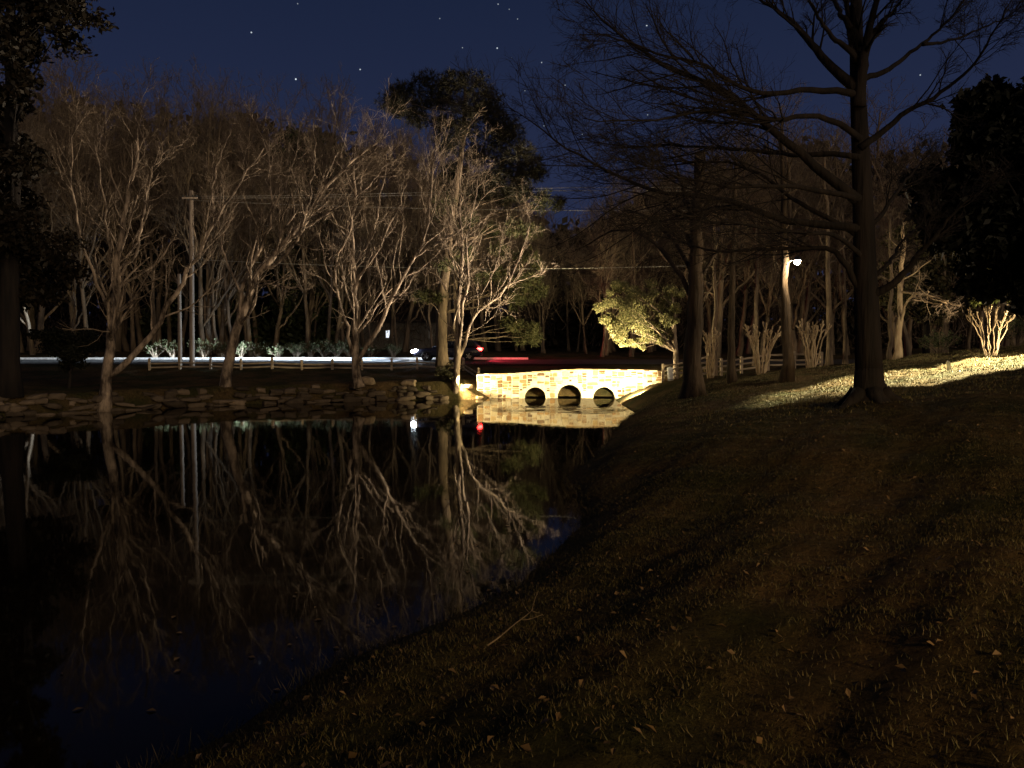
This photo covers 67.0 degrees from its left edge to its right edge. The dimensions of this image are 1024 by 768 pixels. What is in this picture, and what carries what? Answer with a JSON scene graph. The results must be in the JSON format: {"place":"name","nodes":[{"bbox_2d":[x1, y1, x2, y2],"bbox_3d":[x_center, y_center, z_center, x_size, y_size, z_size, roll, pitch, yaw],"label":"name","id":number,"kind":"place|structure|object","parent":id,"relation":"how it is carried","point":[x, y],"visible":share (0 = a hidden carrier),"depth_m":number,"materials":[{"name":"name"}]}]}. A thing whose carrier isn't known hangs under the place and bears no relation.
{"place":"outdoors","nodes":[
{"label":"outdoors","id":0,"kind":"place"},
{"bbox_2d":[0,396,637,767],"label":"water","id":1,"kind":"structure","parent":0,"point":[112,561],"depth_m":10.12,"materials":[{"name":"black liquid"}]},
{"bbox_2d":[20,359,854,363],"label":"road","id":2,"kind":"structure","parent":0,"point":[473,361],"depth_m":53.71,"materials":[{"name":"grey asphalt"}]},
{"bbox_2d":[411,340,482,360],"bbox_3d":[-4.570,-2.408,54.947,5.015,1.500,2.140,0,2,0],"label":"car","id":3,"kind":"object","parent":2,"relation":"on","point":[473,349],"visible":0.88,"depth_m":54.10,"materials":[{"name":"paint"}]},
{"bbox_2d":[0,345,1023,767],"bbox_3d":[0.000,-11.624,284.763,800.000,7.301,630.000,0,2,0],"label":"ground","id":4,"kind":"structure","parent":0,"point":[132,383],"depth_m":5.58,"materials":[{"name":"brown plant"}]},
{"bbox_2d":[0,79,90,267],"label":"woodland tree","id":5,"kind":"object","parent":4,"relation":"on","point":[33,130],"visible":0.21,"depth_m":62.50,"materials":[{"name":"brown plant"}]},
{"bbox_2d":[0,0,118,397],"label":"evergreen tree","id":6,"kind":"object","parent":4,"relation":"on","point":[24,283],"visible":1,"depth_m":29.73,"materials":[{"name":"green plant"}]},
{"bbox_2d":[25,326,101,387],"bbox_3d":[-20.807,-1.188,36.037,3.211,3.058,2.772,0,2,0],"label":"evergreen shrub","id":7,"kind":"object","parent":4,"relation":"on","point":[62,344],"visible":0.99,"depth_m":35.73,"materials":[{"name":"green plant"}]},
{"bbox_2d":[19,55,113,352],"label":"woodland tree","id":8,"kind":"object","parent":4,"relation":"on","point":[41,319],"visible":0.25,"depth_m":67.29,"materials":[{"name":"brown plant"}]},
{"bbox_2d":[39,106,121,333],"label":"woodland tree","id":9,"kind":"object","parent":4,"relation":"on","point":[74,302],"visible":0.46,"depth_m":63.90,"materials":[{"name":"brown plant"}]},
{"bbox_2d":[18,43,143,354],"bbox_3d":[-35.115,-15.232,64.680,9.974,26.359,9.296,0,2,10],"label":"woodland tree","id":10,"kind":"object","parent":4,"relation":"on","point":[84,309],"visible":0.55,"depth_m":63.04,"materials":[{"name":"brown plant"}]},
{"bbox_2d":[18,98,154,327],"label":"woodland tree","id":11,"kind":"object","parent":4,"relation":"on","point":[79,203],"visible":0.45,"depth_m":62.59,"materials":[{"name":"brown plant"}]},
{"bbox_2d":[37,36,183,350],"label":"woodland tree","id":12,"kind":"object","parent":4,"relation":"on","point":[125,346],"visible":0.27,"depth_m":75.61,"materials":[{"name":"brown plant"}]},
{"bbox_2d":[47,60,181,351],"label":"woodland tree","id":13,"kind":"object","parent":4,"relation":"on","point":[119,339],"visible":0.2,"depth_m":72.92,"materials":[{"name":"brown plant"}]},
{"bbox_2d":[51,77,178,352],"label":"woodland tree","id":14,"kind":"object","parent":4,"relation":"on","point":[132,339],"visible":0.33,"depth_m":68.40,"materials":[{"name":"brown plant"}]},
{"bbox_2d":[71,80,165,352],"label":"woodland tree","id":15,"kind":"object","parent":4,"relation":"on","point":[104,233],"visible":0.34,"depth_m":68.74,"materials":[{"name":"brown plant"}]},
{"bbox_2d":[87,116,158,351],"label":"woodland tree","id":16,"kind":"object","parent":4,"relation":"on","point":[138,332],"visible":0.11,"depth_m":74.37,"materials":[{"name":"brown plant"}]},
{"bbox_2d":[75,93,197,352],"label":"woodland tree","id":17,"kind":"object","parent":4,"relation":"on","point":[153,339],"visible":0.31,"depth_m":68.36,"materials":[{"name":"brown plant"}]},
{"bbox_2d":[90,70,211,352],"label":"woodland tree","id":18,"kind":"object","parent":4,"relation":"on","point":[158,290],"visible":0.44,"depth_m":70.22,"materials":[{"name":"brown plant"}]},
{"bbox_2d":[108,99,196,351],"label":"woodland tree","id":19,"kind":"object","parent":4,"relation":"on","point":[169,335],"visible":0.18,"depth_m":72.84,"materials":[{"name":"grey plant"}]},
{"bbox_2d":[40,57,310,411],"bbox_3d":[-14.191,-6.512,33.211,10.494,15.574,6.314,0,2,-8],"label":"bare tree","id":20,"kind":"object","parent":4,"relation":"on","point":[114,308],"visible":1,"depth_m":32.87,"materials":[{"name":"brown plant"}]},
{"bbox_2d":[125,62,254,352],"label":"woodland tree","id":21,"kind":"object","parent":4,"relation":"on","point":[184,325],"visible":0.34,"depth_m":67.56,"materials":[{"name":"brown plant"}]},
{"bbox_2d":[182,190,197,365],"bbox_3d":[-20.379,-6.595,49.321,0.950,11.373,0.440,0,2,0],"label":"utility pole","id":22,"kind":"object","parent":4,"relation":"on","point":[191,197],"visible":0.93,"depth_m":49.28,"materials":[{"name":"brown wood"}]},
{"bbox_2d":[127,123,258,351],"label":"evergreen tree","id":23,"kind":"object","parent":4,"relation":"on","point":[145,326],"visible":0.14,"depth_m":74.10,"materials":[{"name":"green plant"}]},
{"bbox_2d":[139,107,254,353],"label":"woodland tree","id":24,"kind":"object","parent":4,"relation":"on","point":[184,295],"visible":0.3,"depth_m":64.21,"materials":[{"name":"brown plant"}]},
{"bbox_2d":[142,67,264,347],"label":"woodland tree","id":25,"kind":"object","parent":4,"relation":"on","point":[208,296],"visible":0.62,"depth_m":59.76,"materials":[{"name":"brown plant"}]},
{"bbox_2d":[152,83,254,355],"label":"woodland tree","id":26,"kind":"object","parent":4,"relation":"on","point":[207,335],"visible":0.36,"depth_m":61.55,"materials":[{"name":"grey plant"}]},
{"bbox_2d":[155,153,256,355],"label":"woodland tree","id":27,"kind":"object","parent":4,"relation":"on","point":[214,302],"visible":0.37,"depth_m":61.26,"materials":[{"name":"grey plant"}]},
{"bbox_2d":[145,82,274,356],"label":"woodland tree","id":28,"kind":"object","parent":4,"relation":"on","point":[201,324],"visible":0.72,"depth_m":59.93,"materials":[{"name":"brown plant"}]},
{"bbox_2d":[154,101,284,334],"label":"woodland tree","id":29,"kind":"object","parent":4,"relation":"on","point":[231,294],"visible":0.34,"depth_m":61.47,"materials":[{"name":"grey plant"}]},
{"bbox_2d":[0,384,448,417],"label":"stone retaining wall","id":30,"kind":"structure","parent":4,"relation":"on","point":[169,398],"depth_m":36.01,"materials":[{"name":"brown stone"}]},
{"bbox_2d":[182,106,278,353],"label":"woodland tree","id":31,"kind":"object","parent":4,"relation":"on","point":[223,323],"visible":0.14,"depth_m":63.57,"materials":[{"name":"grey plant"}]},
{"bbox_2d":[190,99,272,298],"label":"woodland tree","id":32,"kind":"object","parent":4,"relation":"on","point":[238,269],"visible":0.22,"depth_m":64.39,"materials":[{"name":"grey plant"}]},
{"bbox_2d":[164,108,305,353],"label":"woodland tree","id":33,"kind":"object","parent":4,"relation":"on","point":[244,330],"visible":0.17,"depth_m":64.23,"materials":[{"name":"grey plant"}]},
{"bbox_2d":[184,53,298,351],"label":"woodland tree","id":34,"kind":"object","parent":4,"relation":"on","point":[255,331],"visible":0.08,"depth_m":71.85,"materials":[{"name":"grey plant"}]},
{"bbox_2d":[193,90,305,355],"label":"woodland tree","id":35,"kind":"object","parent":4,"relation":"on","point":[248,334],"visible":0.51,"depth_m":62.05,"materials":[{"name":"grey plant"}]},
{"bbox_2d":[20,357,527,358],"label":"kerb","id":36,"kind":"structure","parent":4,"relation":"on","point":[280,357],"depth_m":56.98,"materials":[{"name":"grey concrete"}]},
{"bbox_2d":[247,118,327,354],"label":"woodland tree","id":37,"kind":"object","parent":4,"relation":"on","point":[277,328],"visible":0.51,"depth_m":63.00,"materials":[{"name":"grey plant"}]},
{"bbox_2d":[246,68,353,355],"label":"woodland tree","id":38,"kind":"object","parent":4,"relation":"on","point":[304,291],"visible":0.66,"depth_m":61.58,"materials":[{"name":"brown plant"}]},
{"bbox_2d":[189,78,416,386],"bbox_3d":[-10.177,-6.839,37.450,12.592,15.851,6.339,0,2,12],"label":"bare tree","id":39,"kind":"object","parent":4,"relation":"on","point":[244,311],"visible":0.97,"depth_m":37.33,"materials":[{"name":"brown plant"}]},
{"bbox_2d":[240,122,366,352],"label":"evergreen tree","id":40,"kind":"object","parent":4,"relation":"on","point":[295,334],"visible":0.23,"depth_m":73.96,"materials":[{"name":"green plant"}]},
{"bbox_2d":[265,72,357,313],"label":"woodland tree","id":41,"kind":"object","parent":4,"relation":"on","point":[310,292],"visible":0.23,"depth_m":72.30,"materials":[{"name":"grey plant"}]},
{"bbox_2d":[148,357,479,377],"bbox_3d":[-12.331,-0.861,46.407,21.028,1.549,4.555,0,2,0],"label":"rail fence","id":42,"kind":"object","parent":4,"relation":"on","point":[272,366],"visible":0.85,"depth_m":48.55,"materials":[{"name":"brown wood"}]},
{"bbox_2d":[284,65,358,352],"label":"woodland tree","id":43,"kind":"object","parent":4,"relation":"on","point":[311,319],"visible":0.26,"depth_m":70.27,"materials":[{"name":"grey plant"}]},
{"bbox_2d":[278,72,381,353],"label":"woodland tree","id":44,"kind":"object","parent":4,"relation":"on","point":[330,292],"visible":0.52,"depth_m":62.35,"materials":[{"name":"grey plant"}]},
{"bbox_2d":[286,125,378,352],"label":"woodland tree","id":45,"kind":"object","parent":4,"relation":"on","point":[341,328],"visible":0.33,"depth_m":67.16,"materials":[{"name":"grey plant"}]},
{"bbox_2d":[304,157,385,353],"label":"woodland tree","id":46,"kind":"object","parent":4,"relation":"on","point":[338,326],"visible":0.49,"depth_m":63.78,"materials":[{"name":"grey plant"}]},
{"bbox_2d":[334,146,403,353],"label":"woodland tree","id":47,"kind":"object","parent":4,"relation":"on","point":[369,285],"visible":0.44,"depth_m":66.80,"materials":[{"name":"grey plant"}]},
{"bbox_2d":[329,133,409,330],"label":"woodland tree","id":48,"kind":"object","parent":4,"relation":"on","point":[359,287],"visible":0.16,"depth_m":71.65,"materials":[{"name":"grey plant"}]},
{"bbox_2d":[116,407,640,767],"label":"shore grass","id":49,"kind":"structure","parent":4,"relation":"on","point":[398,636],"depth_m":6.83,"materials":[{"name":"brown plant"}]},
{"bbox_2d":[311,304,453,348],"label":"house","id":50,"kind":"structure","parent":4,"relation":"on","point":[419,343],"depth_m":87.88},
{"bbox_2d":[346,179,435,352],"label":"woodland tree","id":51,"kind":"object","parent":4,"relation":"on","point":[395,312],"visible":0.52,"depth_m":69.91,"materials":[{"name":"grey plant"}]},
{"bbox_2d":[342,112,441,351],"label":"woodland tree","id":52,"kind":"object","parent":4,"relation":"on","point":[391,334],"visible":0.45,"depth_m":70.20,"materials":[{"name":"grey plant"}]},
{"bbox_2d":[303,107,485,389],"bbox_3d":[-5.982,-6.934,38.953,9.118,14.401,6.182,-1,2,-12],"label":"bare tree","id":53,"kind":"object","parent":4,"relation":"on","point":[357,379],"visible":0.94,"depth_m":38.54,"materials":[{"name":"brown plant"}]},
{"bbox_2d":[369,77,461,351],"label":"woodland tree","id":54,"kind":"object","parent":4,"relation":"on","point":[409,321],"visible":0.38,"depth_m":72.29,"materials":[{"name":"grey plant"}]},
{"bbox_2d":[386,157,463,346],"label":"woodland tree","id":55,"kind":"object","parent":4,"relation":"on","point":[430,306],"visible":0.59,"depth_m":65.38,"materials":[{"name":"grey plant"}]},
{"bbox_2d":[420,151,495,337],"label":"woodland tree","id":56,"kind":"object","parent":4,"relation":"on","point":[449,308],"visible":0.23,"depth_m":68.33,"materials":[{"name":"grey plant"}]},
{"bbox_2d":[374,65,566,366],"bbox_3d":[-2.512,-9.988,45.489,11.946,17.983,5.737,0,2,0],"label":"pine tree","id":57,"kind":"object","parent":4,"relation":"on","point":[400,92],"visible":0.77,"depth_m":45.44,"materials":[{"name":"green plant"}]},
{"bbox_2d":[432,150,527,351],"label":"woodland tree","id":58,"kind":"object","parent":4,"relation":"on","point":[483,344],"visible":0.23,"depth_m":74.36,"materials":[{"name":"grey plant"}]},
{"bbox_2d":[409,106,561,393],"bbox_3d":[-1.408,-7.030,41.111,7.916,15.685,5.752,0,2,0],"label":"bare tree","id":59,"kind":"object","parent":4,"relation":"on","point":[460,280],"visible":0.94,"depth_m":41.01,"materials":[{"name":"brown plant"}]},
{"bbox_2d":[457,199,516,337],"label":"woodland tree","id":60,"kind":"object","parent":4,"relation":"on","point":[472,313],"visible":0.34,"depth_m":63.37,"materials":[{"name":"brown plant"}]},
{"bbox_2d":[458,153,528,350],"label":"woodland tree","id":61,"kind":"object","parent":4,"relation":"on","point":[498,329],"visible":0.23,"depth_m":75.47,"materials":[{"name":"grey plant"}]},
{"bbox_2d":[1,71,1023,348],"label":"distant woods","id":62,"kind":"object","parent":4,"relation":"on","point":[555,333],"visible":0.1,"depth_m":94.92,"materials":[{"name":"brown plant"}]},
{"bbox_2d":[515,212,559,352],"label":"woodland tree","id":63,"kind":"object","parent":4,"relation":"on","point":[542,305],"visible":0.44,"depth_m":66.92,"materials":[{"name":"brown plant"}]},
{"bbox_2d":[513,216,570,352],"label":"woodland tree","id":64,"kind":"object","parent":4,"relation":"on","point":[539,304],"visible":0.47,"depth_m":67.02,"materials":[{"name":"brown plant"}]},
{"bbox_2d":[477,369,661,397],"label":"stone bridge","id":65,"kind":"structure","parent":4,"relation":"on","point":[617,383],"depth_m":42.22,"materials":[{"name":"stone"}]},
{"bbox_2d":[481,365,621,395],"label":"trim","id":66,"kind":"structure","parent":65,"relation":"attached to","point":[569,390],"depth_m":47.49,"materials":[{"name":"beige stone"}]},
{"bbox_2d":[548,224,615,353],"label":"woodland tree","id":67,"kind":"object","parent":4,"relation":"on","point":[581,296],"visible":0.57,"depth_m":65.54,"materials":[{"name":"brown plant"}]},
{"bbox_2d":[547,194,646,353],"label":"woodland tree","id":68,"kind":"object","parent":4,"relation":"on","point":[599,280],"visible":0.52,"depth_m":61.74,"materials":[{"name":"brown plant"}]},
{"bbox_2d":[182,376,1023,767],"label":"fallen leaves","id":69,"kind":"object","parent":4,"relation":"on","point":[558,716],"depth_m":5.26,"materials":[{"name":"brown plant"}]},
{"bbox_2d":[580,222,641,356],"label":"woodland tree","id":70,"kind":"object","parent":4,"relation":"on","point":[602,354],"visible":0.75,"depth_m":59.77,"materials":[{"name":"brown plant"}]},
{"bbox_2d":[568,175,654,352],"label":"woodland tree","id":71,"kind":"object","parent":4,"relation":"on","point":[610,338],"visible":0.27,"depth_m":68.29,"materials":[{"name":"brown plant"}]},
{"bbox_2d":[570,175,659,355],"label":"woodland tree","id":72,"kind":"object","parent":4,"relation":"on","point":[607,345],"visible":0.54,"depth_m":60.56,"materials":[{"name":"brown plant"}]},
{"bbox_2d":[564,161,689,356],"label":"woodland tree","id":73,"kind":"object","parent":4,"relation":"on","point":[633,248],"visible":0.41,"depth_m":61.07,"materials":[{"name":"brown plant"}]},
{"bbox_2d":[592,278,686,378],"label":"evergreen tree","id":74,"kind":"object","parent":4,"relation":"on","point":[634,298],"visible":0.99,"depth_m":43.28,"materials":[{"name":"green plant"}]},
{"bbox_2d":[617,174,679,352],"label":"woodland tree","id":75,"kind":"object","parent":4,"relation":"on","point":[635,334],"visible":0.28,"depth_m":67.50,"materials":[{"name":"brown plant"}]},
{"bbox_2d":[549,125,766,398],"bbox_3d":[5.607,-4.926,30.799,10.484,10.791,5.633,2,3,43],"label":"bare tree","id":76,"kind":"object","parent":4,"relation":"on","point":[693,385],"visible":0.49,"depth_m":27.84,"materials":[{"name":"brown plant"}]},
{"bbox_2d":[683,218,743,375],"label":"bare tree","id":77,"kind":"object","parent":4,"relation":"on","point":[715,294],"visible":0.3,"depth_m":39.90,"materials":[{"name":"brown plant"}]},
{"bbox_2d":[665,115,779,358],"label":"woodland tree","id":78,"kind":"object","parent":4,"relation":"on","point":[721,303],"visible":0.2,"depth_m":58.60,"materials":[{"name":"brown plant"}]},
{"bbox_2d":[684,129,762,383],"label":"bare tree","id":79,"kind":"object","parent":4,"relation":"on","point":[731,375],"visible":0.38,"depth_m":30.88,"materials":[{"name":"brown plant"}]},
{"bbox_2d":[434,0,1023,409],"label":"bare tree","id":80,"kind":"object","parent":4,"relation":"on","point":[869,383],"visible":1,"depth_m":15.29,"materials":[{"name":"brown plant"}]},
{"bbox_2d":[704,152,809,355],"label":"woodland tree","id":81,"kind":"object","parent":4,"relation":"on","point":[739,351],"visible":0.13,"depth_m":60.94,"materials":[{"name":"brown plant"}]},
{"bbox_2d":[701,351,822,375],"bbox_3d":[12.921,-0.896,40.579,7.094,1.714,0.178,0,2,-6],"label":"rail fence","id":82,"kind":"object","parent":4,"relation":"on","point":[741,364],"visible":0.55,"depth_m":40.52,"materials":[{"name":"brown wood"}]},
{"bbox_2d":[743,322,780,374],"bbox_3d":[11.165,-1.541,34.377,1.711,2.394,1.894,-2,3,-44],"label":"crape myrtle","id":83,"kind":"object","parent":4,"relation":"on","point":[755,341],"visible":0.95,"depth_m":34.33,"materials":[{"name":"brown plant"}]},
{"bbox_2d":[728,141,818,357],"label":"woodland tree","id":84,"kind":"object","parent":4,"relation":"on","point":[769,300],"visible":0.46,"depth_m":57.90,"materials":[{"name":"grey plant"}]},
{"bbox_2d":[741,94,815,382],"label":"bare tree","id":85,"kind":"object","parent":4,"relation":"on","point":[787,373],"visible":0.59,"depth_m":27.07,"materials":[{"name":"brown plant"}]},
{"bbox_2d":[736,153,835,304],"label":"woodland tree","id":86,"kind":"object","parent":4,"relation":"on","point":[792,275],"visible":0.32,"depth_m":58.68,"materials":[{"name":"grey plant"}]},
{"bbox_2d":[727,79,879,357],"bbox_3d":[20.294,-11.901,56.882,8.531,20.663,10.220,-1,2,-13],"label":"woodland tree","id":87,"kind":"object","parent":4,"relation":"on","point":[793,323],"visible":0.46,"depth_m":56.75,"materials":[{"name":"grey plant"}]},
{"bbox_2d":[762,104,852,355],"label":"woodland tree","id":88,"kind":"object","parent":4,"relation":"on","point":[800,344],"visible":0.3,"depth_m":61.75,"materials":[{"name":"grey plant"}]},
{"bbox_2d":[796,318,831,368],"bbox_3d":[13.687,-1.816,35.463,1.561,2.473,1.641,-2,3,-38],"label":"crape myrtle","id":89,"kind":"object","parent":4,"relation":"on","point":[808,352],"visible":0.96,"depth_m":35.24,"materials":[{"name":"brown plant"}]},
{"bbox_2d":[784,129,852,365],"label":"bare tree","id":90,"kind":"object","parent":4,"relation":"on","point":[829,353],"visible":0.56,"depth_m":41.84,"materials":[{"name":"grey plant"}]},
{"bbox_2d":[618,342,1023,438],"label":"lawn grass","id":91,"kind":"structure","parent":4,"relation":"on","point":[886,367],"depth_m":24.04,"materials":[{"name":"green plant"}]},
{"bbox_2d":[758,157,888,354],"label":"woodland tree","id":92,"kind":"object","parent":4,"relation":"on","point":[824,287],"visible":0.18,"depth_m":61.30,"materials":[{"name":"grey plant"}]},
{"bbox_2d":[762,115,906,354],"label":"woodland tree","id":93,"kind":"object","parent":4,"relation":"on","point":[840,296],"visible":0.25,"depth_m":61.93,"materials":[{"name":"grey plant"}]},
{"bbox_2d":[830,204,851,363],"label":"bare tree","id":94,"kind":"object","parent":4,"relation":"on","point":[845,357],"visible":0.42,"depth_m":45.90,"materials":[{"name":"brown plant"}]},
{"bbox_2d":[794,76,943,286],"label":"woodland tree","id":95,"kind":"object","parent":4,"relation":"on","point":[877,127],"visible":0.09,"depth_m":66.59,"materials":[{"name":"grey plant"}]},
{"bbox_2d":[847,195,905,358],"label":"bare tree","id":96,"kind":"object","parent":4,"relation":"on","point":[889,347],"visible":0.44,"depth_m":36.93,"materials":[{"name":"brown plant"}]},
{"bbox_2d":[837,104,934,356],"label":"woodland tree","id":97,"kind":"object","parent":4,"relation":"on","point":[907,348],"visible":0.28,"depth_m":48.42,"materials":[{"name":"grey plant"}]},
{"bbox_2d":[841,174,938,351],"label":"woodland tree","id":98,"kind":"object","parent":4,"relation":"on","point":[894,319],"visible":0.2,"depth_m":48.32,"materials":[{"name":"grey plant"}]},
{"bbox_2d":[885,206,963,359],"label":"bare tree","id":99,"kind":"object","parent":4,"relation":"on","point":[898,353],"visible":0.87,"depth_m":32.81,"materials":[{"name":"brown plant"}]},
{"bbox_2d":[877,223,986,353],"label":"evergreen tree","id":100,"kind":"object","parent":4,"relation":"on","point":[937,289],"visible":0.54,"depth_m":39.32,"materials":[{"name":"green plant"}]},
{"bbox_2d":[896,73,1023,318],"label":"evergreen tree","id":101,"kind":"object","parent":4,"relation":"on","point":[986,246],"visible":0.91,"depth_m":18.37,"materials":[{"name":"green plant"}]},
{"bbox_2d":[965,305,1014,355],"bbox_3d":[16.949,-1.906,27.526,2.068,2.010,1.521,-2,3,-36],"label":"crape myrtle","id":102,"kind":"object","parent":4,"relation":"on","point":[989,345],"visible":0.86,"depth_m":27.50,"materials":[{"name":"beige plant"}]},
{"bbox_2d":[991,312,1023,346],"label":"roadside shrub","id":103,"kind":"object","parent":4,"relation":"on","point":[1011,332],"visible":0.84,"depth_m":29.83,"materials":[{"name":"green plant"}]},
{"bbox_2d":[0,0,1023,324],"label":"sky","id":104,"kind":"structure","parent":0,"point":[374,42],"materials":[{"name":"blue"}]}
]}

